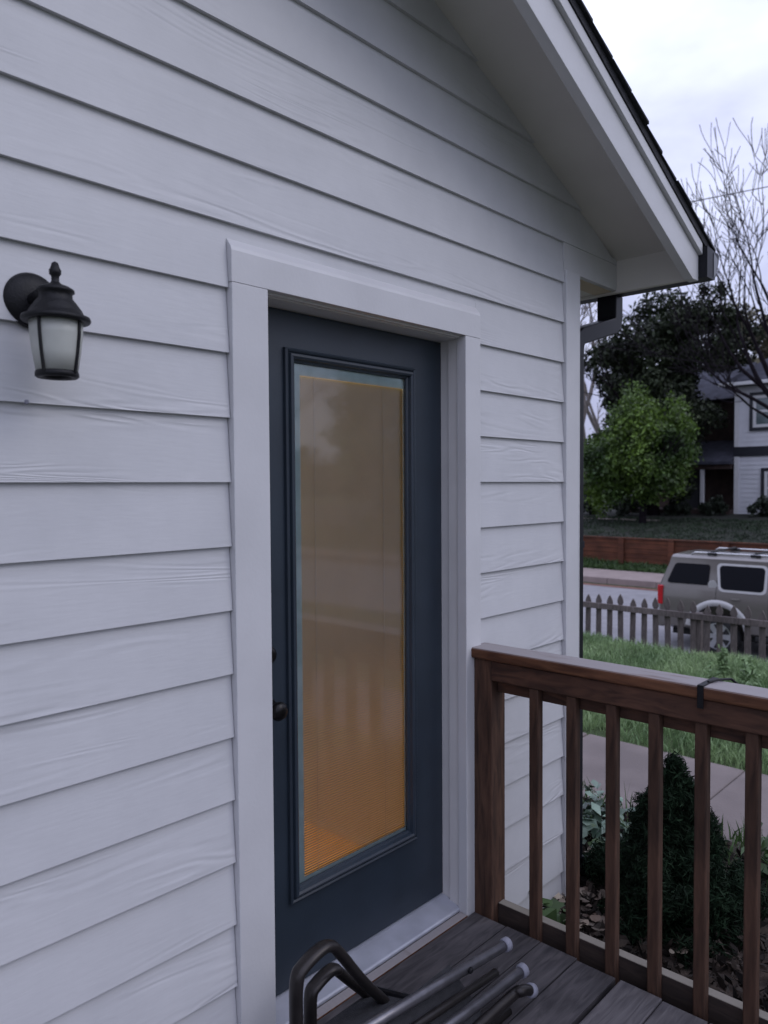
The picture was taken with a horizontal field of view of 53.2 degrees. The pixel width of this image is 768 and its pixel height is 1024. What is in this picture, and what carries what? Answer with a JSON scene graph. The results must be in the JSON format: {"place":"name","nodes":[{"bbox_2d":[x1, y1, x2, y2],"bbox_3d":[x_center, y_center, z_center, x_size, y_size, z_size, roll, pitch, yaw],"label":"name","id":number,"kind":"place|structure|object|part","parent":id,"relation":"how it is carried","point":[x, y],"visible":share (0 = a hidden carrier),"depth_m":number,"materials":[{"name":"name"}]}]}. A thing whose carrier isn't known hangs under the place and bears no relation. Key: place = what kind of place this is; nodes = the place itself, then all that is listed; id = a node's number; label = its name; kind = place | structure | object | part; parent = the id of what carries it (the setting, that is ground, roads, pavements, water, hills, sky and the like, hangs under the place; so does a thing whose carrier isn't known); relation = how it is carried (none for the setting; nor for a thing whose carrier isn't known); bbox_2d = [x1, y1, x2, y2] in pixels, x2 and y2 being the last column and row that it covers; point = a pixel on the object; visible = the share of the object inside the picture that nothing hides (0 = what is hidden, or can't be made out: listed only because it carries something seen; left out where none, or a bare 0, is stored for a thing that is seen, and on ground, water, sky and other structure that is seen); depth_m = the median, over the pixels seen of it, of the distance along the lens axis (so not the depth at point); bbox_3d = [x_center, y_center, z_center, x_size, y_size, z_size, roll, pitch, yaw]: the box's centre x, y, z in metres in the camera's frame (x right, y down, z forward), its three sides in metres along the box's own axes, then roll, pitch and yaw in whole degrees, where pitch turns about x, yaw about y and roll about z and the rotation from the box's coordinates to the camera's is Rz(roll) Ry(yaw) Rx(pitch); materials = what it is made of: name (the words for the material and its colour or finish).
{"place":"outdoors","nodes":[
{"label":"outdoors","id":0,"kind":"place"},
{"bbox_2d":[303,912,711,1023],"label":"deck","id":1,"kind":"structure","parent":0,"point":[572,990],"depth_m":2.45,"materials":[{"name":"grey wood"}]},
{"bbox_2d":[289,936,537,1023],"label":"folded chair","id":2,"kind":"object","parent":1,"relation":"on","point":[443,996],"visible":1,"depth_m":2.12,"materials":[{"name":"grey metal"}]},
{"bbox_2d":[471,642,767,1023],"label":"deck railing","id":3,"kind":"object","parent":1,"relation":"attached to","point":[656,701],"visible":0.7,"depth_m":2.46,"materials":[{"name":"brown wood"}]},
{"bbox_2d":[697,677,738,708],"bbox_3d":[0.993,0.550,2.299,0.187,0.106,0.057,-1,2,-28],"label":"planter bracket","id":4,"kind":"object","parent":3,"relation":"attached to","point":[700,695],"visible":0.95,"depth_m":2.24,"materials":[{"name":"black metal"}]},
{"bbox_2d":[583,568,663,587],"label":"sidewalk","id":5,"kind":"structure","parent":0,"point":[628,578],"depth_m":24.55,"materials":[{"name":"concrete"}]},
{"bbox_2d":[583,555,668,573],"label":"verge grass","id":6,"kind":"structure","parent":0,"point":[588,562],"depth_m":26.65,"materials":[{"name":"green plant"}]},
{"bbox_2d":[580,0,767,440],"label":"sky","id":7,"kind":"structure","parent":0,"point":[687,64],"materials":[{"name":"white"}]},
{"bbox_2d":[583,732,767,847],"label":"front path","id":8,"kind":"structure","parent":0,"point":[727,792],"depth_m":5.28,"materials":[{"name":"concrete"}]},
{"bbox_2d":[583,584,767,661],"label":"street","id":9,"kind":"structure","parent":0,"point":[627,594],"depth_m":18.53,"materials":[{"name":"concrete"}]},
{"bbox_2d":[583,583,657,590],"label":"gutter dirt","id":10,"kind":"structure","parent":9,"relation":"on","point":[621,586],"depth_m":23.79,"materials":[{"name":"brown soil"}]},
{"bbox_2d":[658,547,767,653],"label":"parked suv","id":11,"kind":"object","parent":9,"relation":"on","point":[736,577],"visible":0.56,"depth_m":14.69,"materials":[{"name":"beige paint"}]},
{"bbox_3d":[5.981,1.206,15.054,0.795,0.390,0.119,1,3,43],"label":"side window","id":12,"kind":"part","parent":11,"relation":"part of","materials":[{"name":"black glass"}]},
{"bbox_3d":[6.700,1.252,14.372,0.812,0.445,0.133,1,3,43],"label":"side window","id":13,"kind":"part","parent":11,"relation":"part of","materials":[{"name":"black glass"}]},
{"bbox_2d":[583,509,767,544],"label":"lawn","id":14,"kind":"structure","parent":0,"point":[731,516],"depth_m":30.18,"materials":[{"name":"plant"}]},
{"bbox_2d":[583,489,613,514],"bbox_3d":[9.976,-0.518,37.129,1.777,1.523,1.968,-1,2,-26],"label":"garden bush","id":15,"kind":"object","parent":14,"relation":"on","point":[589,509],"visible":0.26,"depth_m":36.72,"materials":[{"name":"green plant"}]},
{"bbox_2d":[612,494,639,515],"bbox_3d":[11.254,-0.307,35.611,1.356,1.405,1.786,0,2,9],"label":"garden bush","id":16,"kind":"object","parent":14,"relation":"on","point":[626,509],"visible":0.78,"depth_m":35.24,"materials":[{"name":"green plant"}]},
{"bbox_2d":[583,376,703,523],"bbox_3d":[10.240,-2.527,31.558,5.839,6.206,4.460,1,3,43],"label":"leafy tree","id":17,"kind":"object","parent":14,"relation":"on","point":[640,448],"visible":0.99,"depth_m":30.53,"materials":[{"name":"green plant"}]},
{"bbox_2d":[584,281,766,514],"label":"magnolia tree","id":18,"kind":"object","parent":14,"relation":"on","point":[660,379],"visible":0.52,"depth_m":34.11,"materials":[{"name":"green plant"}]},
{"bbox_2d":[663,501,692,515],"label":"garden bush","id":19,"kind":"object","parent":14,"relation":"on","point":[670,508],"visible":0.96,"depth_m":34.68,"materials":[{"name":"green plant"}]},
{"bbox_2d":[697,495,730,515],"bbox_3d":[14.680,-0.219,34.103,1.338,1.129,1.146,0,2,9],"label":"garden bush","id":20,"kind":"object","parent":14,"relation":"on","point":[717,506],"visible":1,"depth_m":33.87,"materials":[{"name":"green plant"}]},
{"bbox_2d":[746,494,767,516],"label":"garden bush","id":21,"kind":"object","parent":14,"relation":"on","point":[761,502],"visible":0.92,"depth_m":32.40,"materials":[{"name":"green plant"}]},
{"bbox_2d":[583,496,767,774],"bbox_3d":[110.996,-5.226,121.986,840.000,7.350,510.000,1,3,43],"label":"ground","id":22,"kind":"structure","parent":0,"point":[599,732],"depth_m":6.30,"materials":[{"name":"green plant"}]},
{"bbox_2d":[0,0,718,1023],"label":"house","id":23,"kind":"structure","parent":22,"relation":"on","point":[290,496],"depth_m":2.22,"materials":[{"name":"paint"}]},
{"bbox_2d":[3,261,90,380],"bbox_3d":[-0.690,-0.394,1.587,0.184,0.237,0.135,1,3,43],"label":"wall lantern","id":24,"kind":"object","parent":23,"relation":"attached to","point":[53,318],"depth_m":1.54,"materials":[{"name":"black metal"}]},
{"bbox_2d":[268,307,442,995],"bbox_3d":[-0.079,0.421,2.537,0.115,2.067,0.894,1,3,43],"label":"door","id":25,"kind":"structure","parent":23,"relation":"in","point":[355,469],"depth_m":2.56,"materials":[{"name":"blue paint"}]},
{"bbox_2d":[580,302,603,432],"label":"bare tree","id":26,"kind":"object","parent":22,"relation":"on","point":[594,420],"visible":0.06,"depth_m":55.65,"materials":[{"name":"grey plant"}]},
{"bbox_2d":[583,303,611,483],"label":"bare tree","id":27,"kind":"object","parent":22,"relation":"on","point":[586,403],"visible":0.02,"depth_m":49.27,"materials":[{"name":"grey plant"}]},
{"bbox_2d":[543,797,767,1012],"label":"mulch bed","id":28,"kind":"object","parent":22,"relation":"on","point":[762,982],"visible":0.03,"depth_m":2.92,"materials":[{"name":"brown wood"}]},
{"bbox_2d":[528,898,565,924],"bbox_3d":[0.675,1.679,3.108,0.220,0.265,0.263,1,3,43],"label":"garden plant","id":29,"kind":"object","parent":28,"relation":"on","point":[551,909],"visible":0.23,"depth_m":3.10,"materials":[{"name":"green plant"}]},
{"bbox_2d":[588,818,628,851],"bbox_3d":[1.185,1.685,3.795,0.326,0.351,0.382,-2,2,-35],"label":"garden plant","id":30,"kind":"object","parent":28,"relation":"on","point":[594,825],"visible":0.06,"depth_m":3.87,"materials":[{"name":"green plant"}]},
{"bbox_2d":[583,779,634,847],"bbox_3d":[1.133,1.653,4.130,0.452,0.361,0.476,1,3,43],"label":"garden plant","id":31,"kind":"object","parent":28,"relation":"on","point":[594,812],"visible":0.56,"depth_m":4.08,"materials":[{"name":"green plant"}]},
{"bbox_2d":[554,834,729,953],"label":"leaf litter","id":32,"kind":"object","parent":28,"relation":"on","point":[584,891],"visible":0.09,"depth_m":3.26,"materials":[{"name":"brown plant"}]},
{"bbox_2d":[580,750,767,970],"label":"conical shrub","id":33,"kind":"object","parent":28,"relation":"on","point":[726,891],"visible":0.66,"depth_m":3.20,"materials":[{"name":"green plant"}]},
{"bbox_2d":[741,822,767,880],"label":"garden plant","id":34,"kind":"object","parent":28,"relation":"on","point":[764,846],"visible":0.34,"depth_m":3.69,"materials":[{"name":"green plant"}]},
{"bbox_2d":[583,594,767,660],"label":"picket fence","id":35,"kind":"object","parent":22,"relation":"on","point":[697,619],"visible":0.36,"depth_m":10.02,"materials":[{"name":"grey wood"}]},
{"bbox_2d":[583,535,767,564],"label":"board fence","id":36,"kind":"object","parent":22,"relation":"on","point":[659,548],"visible":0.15,"depth_m":26.45,"materials":[{"name":"brown wood"}]},
{"bbox_2d":[583,778,767,893],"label":"border weeds","id":37,"kind":"object","parent":22,"relation":"on","point":[739,837],"visible":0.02,"depth_m":4.34,"materials":[{"name":"green plant"}]},
{"bbox_2d":[591,117,767,418],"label":"bare tree","id":38,"kind":"object","parent":22,"relation":"on","point":[757,381],"visible":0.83,"depth_m":27.02,"materials":[{"name":"brown plant"}]},
{"bbox_2d":[630,358,767,514],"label":"neighbour house","id":39,"kind":"structure","parent":22,"relation":"on","point":[732,468],"depth_m":34.35,"materials":[{"name":"white wood"}]},
{"bbox_2d":[680,470,699,507],"bbox_3d":[15.117,-1.183,38.015,1.000,1.950,0.080,1,3,43],"label":"front door","id":40,"kind":"structure","parent":39,"relation":"in","point":[694,501],"depth_m":37.77,"materials":[{"name":"black wood"}]},
{"bbox_2d":[749,392,767,430],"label":"window","id":41,"kind":"structure","parent":39,"relation":"in","point":[757,422],"depth_m":33.65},
{"bbox_2d":[761,468,767,497],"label":"window","id":42,"kind":"structure","parent":39,"relation":"in","point":[764,471],"depth_m":33.53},
{"bbox_2d":[703,658,717,678],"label":"weed plant","id":43,"kind":"object","parent":22,"relation":"on","point":[711,671],"visible":0.2,"depth_m":7.27,"materials":[{"name":"green plant"}]},
{"bbox_2d":[715,644,730,675],"bbox_3d":[3.574,1.583,8.078,0.154,0.393,0.170,1,2,26],"label":"weed plant","id":44,"kind":"object","parent":22,"relation":"on","point":[722,664],"visible":0.91,"depth_m":8.06,"materials":[{"name":"green plant"}]},
{"bbox_2d":[737,658,750,684],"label":"weed plant","id":45,"kind":"object","parent":22,"relation":"on","point":[742,674],"visible":0.48,"depth_m":7.54,"materials":[{"name":"green plant"}]},
{"bbox_2d":[733,301,767,363],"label":"olive tree","id":46,"kind":"object","parent":22,"relation":"on","point":[763,346],"visible":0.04,"depth_m":45.49,"materials":[{"name":"green plant"}]},
{"bbox_2d":[745,677,756,685],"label":"weed plant","id":47,"kind":"object","parent":22,"relation":"on","point":[752,682],"visible":0.07,"depth_m":6.65,"materials":[{"name":"green plant"}]},
{"bbox_2d":[743,655,760,686],"bbox_3d":[3.417,1.565,7.130,0.164,0.471,0.180,1,3,43],"label":"weed plant","id":48,"kind":"object","parent":22,"relation":"on","point":[751,671],"visible":0.47,"depth_m":7.11,"materials":[{"name":"green plant"}]},
{"bbox_2d":[691,186,767,201],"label":"overhead cable","id":49,"kind":"object","parent":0,"point":[729,194],"visible":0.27,"depth_m":21.98,"materials":[{"name":"black rubber"}]}
]}

